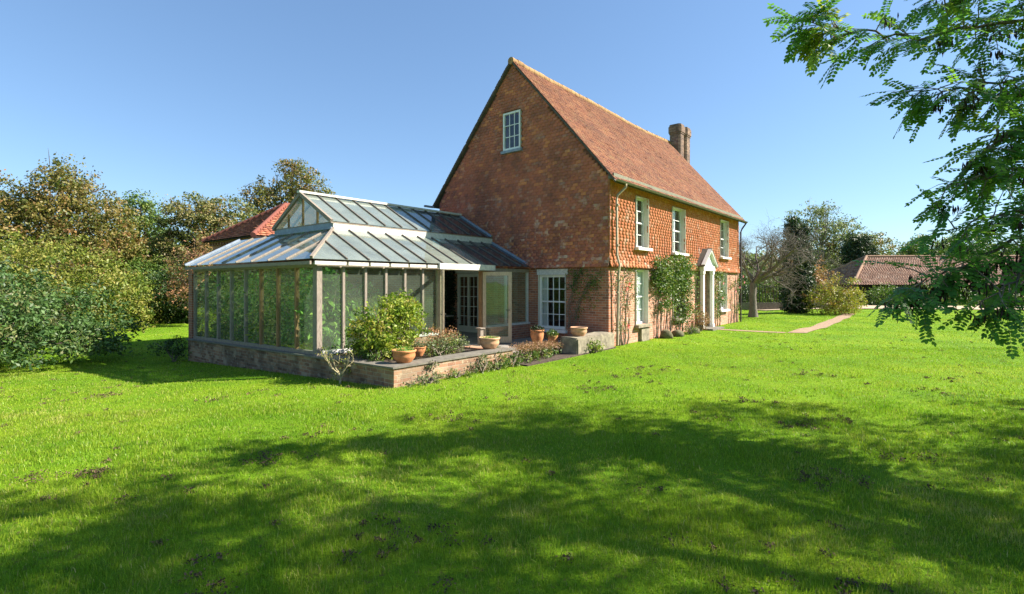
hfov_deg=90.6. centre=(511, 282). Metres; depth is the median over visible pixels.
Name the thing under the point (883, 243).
ash tree
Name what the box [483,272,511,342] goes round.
door
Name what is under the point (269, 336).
glasshouse plant
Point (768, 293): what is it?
hedge bush
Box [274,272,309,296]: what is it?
glasshouse plant
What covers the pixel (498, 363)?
border plant
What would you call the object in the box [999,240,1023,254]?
field tree
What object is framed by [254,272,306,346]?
glasshouse shrub
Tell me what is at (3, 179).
golden tree
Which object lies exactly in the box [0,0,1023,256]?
sky
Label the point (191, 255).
russet tree
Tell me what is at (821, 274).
hedge bush
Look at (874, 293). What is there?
creeper hedge
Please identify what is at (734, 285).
climbing rose
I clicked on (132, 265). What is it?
hedge bush
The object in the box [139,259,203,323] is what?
hedge bush
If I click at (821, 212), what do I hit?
airy tree
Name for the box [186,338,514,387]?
terrace wall
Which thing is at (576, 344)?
stone wall
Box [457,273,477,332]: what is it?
french door
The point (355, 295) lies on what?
glasshouse plant
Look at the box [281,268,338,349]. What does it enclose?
glasshouse shrub
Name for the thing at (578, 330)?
terracotta bowl
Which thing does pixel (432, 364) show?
trailing plant
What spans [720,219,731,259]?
window
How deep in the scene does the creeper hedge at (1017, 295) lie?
41.26 m
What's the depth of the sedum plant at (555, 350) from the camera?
13.12 m
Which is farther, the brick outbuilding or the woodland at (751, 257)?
the woodland at (751, 257)
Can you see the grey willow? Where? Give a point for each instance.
(832, 265)
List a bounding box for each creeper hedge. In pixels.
[864,281,977,305]
[967,286,1023,305]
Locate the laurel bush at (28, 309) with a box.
[0,256,148,369]
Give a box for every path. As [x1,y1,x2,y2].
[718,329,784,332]
[787,313,853,332]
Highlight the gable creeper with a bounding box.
[563,264,605,327]
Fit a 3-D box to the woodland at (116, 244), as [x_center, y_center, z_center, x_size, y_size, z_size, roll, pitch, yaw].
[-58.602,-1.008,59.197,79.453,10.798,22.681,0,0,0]
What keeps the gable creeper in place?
attached to the farmhouse
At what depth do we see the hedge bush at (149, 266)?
32.58 m
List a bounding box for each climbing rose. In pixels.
[610,265,638,345]
[648,250,704,338]
[714,264,728,325]
[728,275,745,323]
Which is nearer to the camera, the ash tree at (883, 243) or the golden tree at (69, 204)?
the golden tree at (69, 204)
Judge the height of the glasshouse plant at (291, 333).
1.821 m
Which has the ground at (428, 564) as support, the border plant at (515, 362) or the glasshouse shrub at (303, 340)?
the border plant at (515, 362)
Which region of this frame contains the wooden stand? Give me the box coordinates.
[476,327,484,345]
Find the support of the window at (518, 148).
in the farmhouse
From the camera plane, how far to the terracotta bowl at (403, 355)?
9.62 m
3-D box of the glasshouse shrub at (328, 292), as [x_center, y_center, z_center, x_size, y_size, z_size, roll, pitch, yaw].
[-4.349,0.742,12.209,1.112,2.358,1.405,0,0,40]
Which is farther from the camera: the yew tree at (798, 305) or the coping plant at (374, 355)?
the yew tree at (798, 305)
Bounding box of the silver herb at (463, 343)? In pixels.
[419,331,469,357]
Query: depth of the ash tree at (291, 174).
42.21 m
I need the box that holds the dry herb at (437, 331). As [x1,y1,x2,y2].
[419,324,464,352]
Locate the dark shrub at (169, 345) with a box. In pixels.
[145,334,191,361]
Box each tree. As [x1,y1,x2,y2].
[0,150,152,318]
[0,169,45,265]
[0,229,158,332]
[97,188,174,267]
[145,191,261,266]
[154,227,216,313]
[236,157,336,220]
[738,213,850,316]
[763,0,1023,358]
[772,198,882,272]
[776,215,819,312]
[812,231,900,276]
[837,234,878,265]
[886,233,952,254]
[933,232,1004,254]
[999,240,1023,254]
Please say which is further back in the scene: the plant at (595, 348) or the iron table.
the iron table
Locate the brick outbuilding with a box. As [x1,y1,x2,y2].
[188,202,387,337]
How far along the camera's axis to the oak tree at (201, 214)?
35.90 m
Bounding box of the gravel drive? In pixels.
[757,305,1023,309]
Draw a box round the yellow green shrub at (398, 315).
[342,287,429,358]
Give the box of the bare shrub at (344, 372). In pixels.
[315,345,357,383]
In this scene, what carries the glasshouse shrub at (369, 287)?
on the terrace
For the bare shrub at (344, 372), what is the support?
on the ground at (428, 564)
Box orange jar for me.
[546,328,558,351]
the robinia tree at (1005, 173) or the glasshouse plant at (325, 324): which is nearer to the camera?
the robinia tree at (1005, 173)
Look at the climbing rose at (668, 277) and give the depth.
18.15 m
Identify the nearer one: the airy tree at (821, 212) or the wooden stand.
the wooden stand
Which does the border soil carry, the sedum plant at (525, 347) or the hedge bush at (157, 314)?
the sedum plant at (525, 347)
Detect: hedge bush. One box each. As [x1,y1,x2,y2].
[70,235,177,319]
[94,246,183,319]
[98,285,174,323]
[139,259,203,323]
[168,276,187,321]
[738,270,760,302]
[739,267,794,302]
[760,256,833,302]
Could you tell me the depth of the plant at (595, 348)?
13.69 m
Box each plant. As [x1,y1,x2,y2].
[201,278,242,339]
[215,280,269,342]
[238,278,287,344]
[268,290,322,348]
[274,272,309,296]
[295,272,360,354]
[335,283,377,312]
[336,337,433,359]
[339,278,378,352]
[348,344,388,361]
[401,371,451,387]
[426,338,458,356]
[426,360,439,367]
[446,367,473,377]
[467,353,495,373]
[488,350,510,369]
[503,351,525,366]
[507,341,550,362]
[514,339,561,358]
[529,340,564,356]
[588,338,604,352]
[681,324,698,334]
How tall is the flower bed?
0.600 m
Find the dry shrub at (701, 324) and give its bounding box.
[692,304,710,330]
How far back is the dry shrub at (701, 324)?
19.96 m
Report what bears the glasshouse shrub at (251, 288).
on the terrace
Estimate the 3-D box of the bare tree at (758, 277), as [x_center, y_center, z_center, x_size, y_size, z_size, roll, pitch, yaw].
[14.222,-0.967,27.803,5.923,5.958,7.307,0,0,-7]
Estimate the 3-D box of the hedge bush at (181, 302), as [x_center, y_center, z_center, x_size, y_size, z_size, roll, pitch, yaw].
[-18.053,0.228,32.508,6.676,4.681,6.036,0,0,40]
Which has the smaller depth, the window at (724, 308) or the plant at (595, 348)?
the plant at (595, 348)
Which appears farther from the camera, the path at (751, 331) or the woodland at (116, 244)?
the woodland at (116, 244)
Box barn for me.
[813,255,1023,305]
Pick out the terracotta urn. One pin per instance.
(537, 333)
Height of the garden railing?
1.800 m
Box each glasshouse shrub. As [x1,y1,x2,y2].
[197,271,235,339]
[212,276,257,341]
[234,271,283,342]
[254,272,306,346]
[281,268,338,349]
[302,267,359,350]
[346,279,382,346]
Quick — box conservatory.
[184,190,529,355]
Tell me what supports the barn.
on the ground at (428, 564)
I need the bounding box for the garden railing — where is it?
[738,285,857,308]
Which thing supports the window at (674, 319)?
in the farmhouse
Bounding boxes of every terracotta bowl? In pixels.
[391,346,415,362]
[479,336,499,348]
[570,326,587,335]
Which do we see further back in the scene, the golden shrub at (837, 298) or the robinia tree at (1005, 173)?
the golden shrub at (837, 298)
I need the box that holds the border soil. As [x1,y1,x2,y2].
[514,347,615,365]
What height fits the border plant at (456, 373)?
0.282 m
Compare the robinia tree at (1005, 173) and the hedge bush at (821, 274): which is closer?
the robinia tree at (1005, 173)
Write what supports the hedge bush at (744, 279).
on the ground at (428, 564)
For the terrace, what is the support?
on the ground at (428, 564)
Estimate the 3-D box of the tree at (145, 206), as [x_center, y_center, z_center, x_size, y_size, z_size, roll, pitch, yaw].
[-28.450,-2.344,38.886,7.146,9.834,6.942,0,0,40]
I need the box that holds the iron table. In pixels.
[444,315,453,336]
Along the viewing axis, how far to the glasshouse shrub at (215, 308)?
15.64 m
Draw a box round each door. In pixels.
[440,270,445,341]
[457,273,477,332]
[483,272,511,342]
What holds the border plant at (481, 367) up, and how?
on the ground at (428, 564)
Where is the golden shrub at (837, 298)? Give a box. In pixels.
[802,272,867,314]
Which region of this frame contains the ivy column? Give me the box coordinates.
[429,270,460,330]
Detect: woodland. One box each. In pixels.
[0,227,208,304]
[739,244,1018,297]
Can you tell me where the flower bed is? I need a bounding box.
[333,344,476,362]
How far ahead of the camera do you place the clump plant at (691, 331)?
18.71 m
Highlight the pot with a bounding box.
[410,339,425,356]
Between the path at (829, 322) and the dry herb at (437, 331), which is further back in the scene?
the path at (829, 322)
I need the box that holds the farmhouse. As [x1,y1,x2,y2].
[424,57,747,345]
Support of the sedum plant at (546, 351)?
on the border soil
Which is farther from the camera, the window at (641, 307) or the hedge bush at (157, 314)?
the hedge bush at (157, 314)
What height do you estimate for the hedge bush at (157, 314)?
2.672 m
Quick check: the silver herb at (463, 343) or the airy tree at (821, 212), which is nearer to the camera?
the silver herb at (463, 343)
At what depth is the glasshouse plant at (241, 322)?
14.33 m
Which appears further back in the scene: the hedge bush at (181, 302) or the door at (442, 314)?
the hedge bush at (181, 302)
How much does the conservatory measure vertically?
4.965 m
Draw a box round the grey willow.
[821,260,841,271]
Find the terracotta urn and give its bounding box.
[529,324,544,343]
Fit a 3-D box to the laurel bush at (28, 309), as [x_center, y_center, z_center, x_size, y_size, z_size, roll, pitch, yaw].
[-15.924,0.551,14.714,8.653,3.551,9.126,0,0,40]
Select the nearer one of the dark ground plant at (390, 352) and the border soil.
the dark ground plant at (390, 352)
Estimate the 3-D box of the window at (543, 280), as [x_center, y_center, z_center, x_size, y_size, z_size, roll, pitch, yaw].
[1.298,0.654,16.254,1.180,1.832,0.310,0,0,40]
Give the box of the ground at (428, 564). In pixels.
[0,300,1023,593]
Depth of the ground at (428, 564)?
5.09 m
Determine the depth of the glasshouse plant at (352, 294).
14.62 m
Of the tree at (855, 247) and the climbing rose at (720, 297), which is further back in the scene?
the tree at (855, 247)
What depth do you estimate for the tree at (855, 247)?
50.94 m
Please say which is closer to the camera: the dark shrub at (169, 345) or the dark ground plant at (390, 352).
the dark ground plant at (390, 352)
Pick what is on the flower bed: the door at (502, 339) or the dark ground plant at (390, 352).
the dark ground plant at (390, 352)
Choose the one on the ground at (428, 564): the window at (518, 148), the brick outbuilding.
the brick outbuilding
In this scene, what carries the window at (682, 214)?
in the farmhouse
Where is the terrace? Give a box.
[243,326,559,353]
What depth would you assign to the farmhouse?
17.23 m
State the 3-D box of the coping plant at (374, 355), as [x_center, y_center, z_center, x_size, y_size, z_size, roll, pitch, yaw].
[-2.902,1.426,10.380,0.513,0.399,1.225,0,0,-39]
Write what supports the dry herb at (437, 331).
on the flower bed
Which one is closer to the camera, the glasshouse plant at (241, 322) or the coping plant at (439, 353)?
the coping plant at (439, 353)
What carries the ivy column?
on the terrace
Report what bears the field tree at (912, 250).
on the ground at (428, 564)
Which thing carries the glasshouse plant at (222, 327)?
on the terrace
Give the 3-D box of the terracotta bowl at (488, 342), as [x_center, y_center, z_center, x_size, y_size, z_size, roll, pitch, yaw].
[-0.528,1.375,11.839,0.504,0.298,0.504,0,0,40]
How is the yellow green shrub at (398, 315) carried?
on the flower bed
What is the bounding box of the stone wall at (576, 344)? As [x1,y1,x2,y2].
[560,331,613,353]
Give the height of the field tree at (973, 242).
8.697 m
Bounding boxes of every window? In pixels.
[501,109,522,154]
[538,275,567,332]
[634,196,652,250]
[634,269,651,327]
[671,206,688,255]
[672,290,688,320]
[718,273,729,311]
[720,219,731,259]
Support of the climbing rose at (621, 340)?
attached to the farmhouse
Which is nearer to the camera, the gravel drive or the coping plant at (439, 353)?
the coping plant at (439, 353)
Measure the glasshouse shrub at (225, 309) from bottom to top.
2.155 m
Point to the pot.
(420, 351)
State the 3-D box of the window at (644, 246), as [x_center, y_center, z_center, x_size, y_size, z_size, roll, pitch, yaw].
[4.230,-1.931,16.650,0.370,1.742,1.060,0,0,40]
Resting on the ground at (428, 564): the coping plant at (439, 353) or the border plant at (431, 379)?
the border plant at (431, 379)

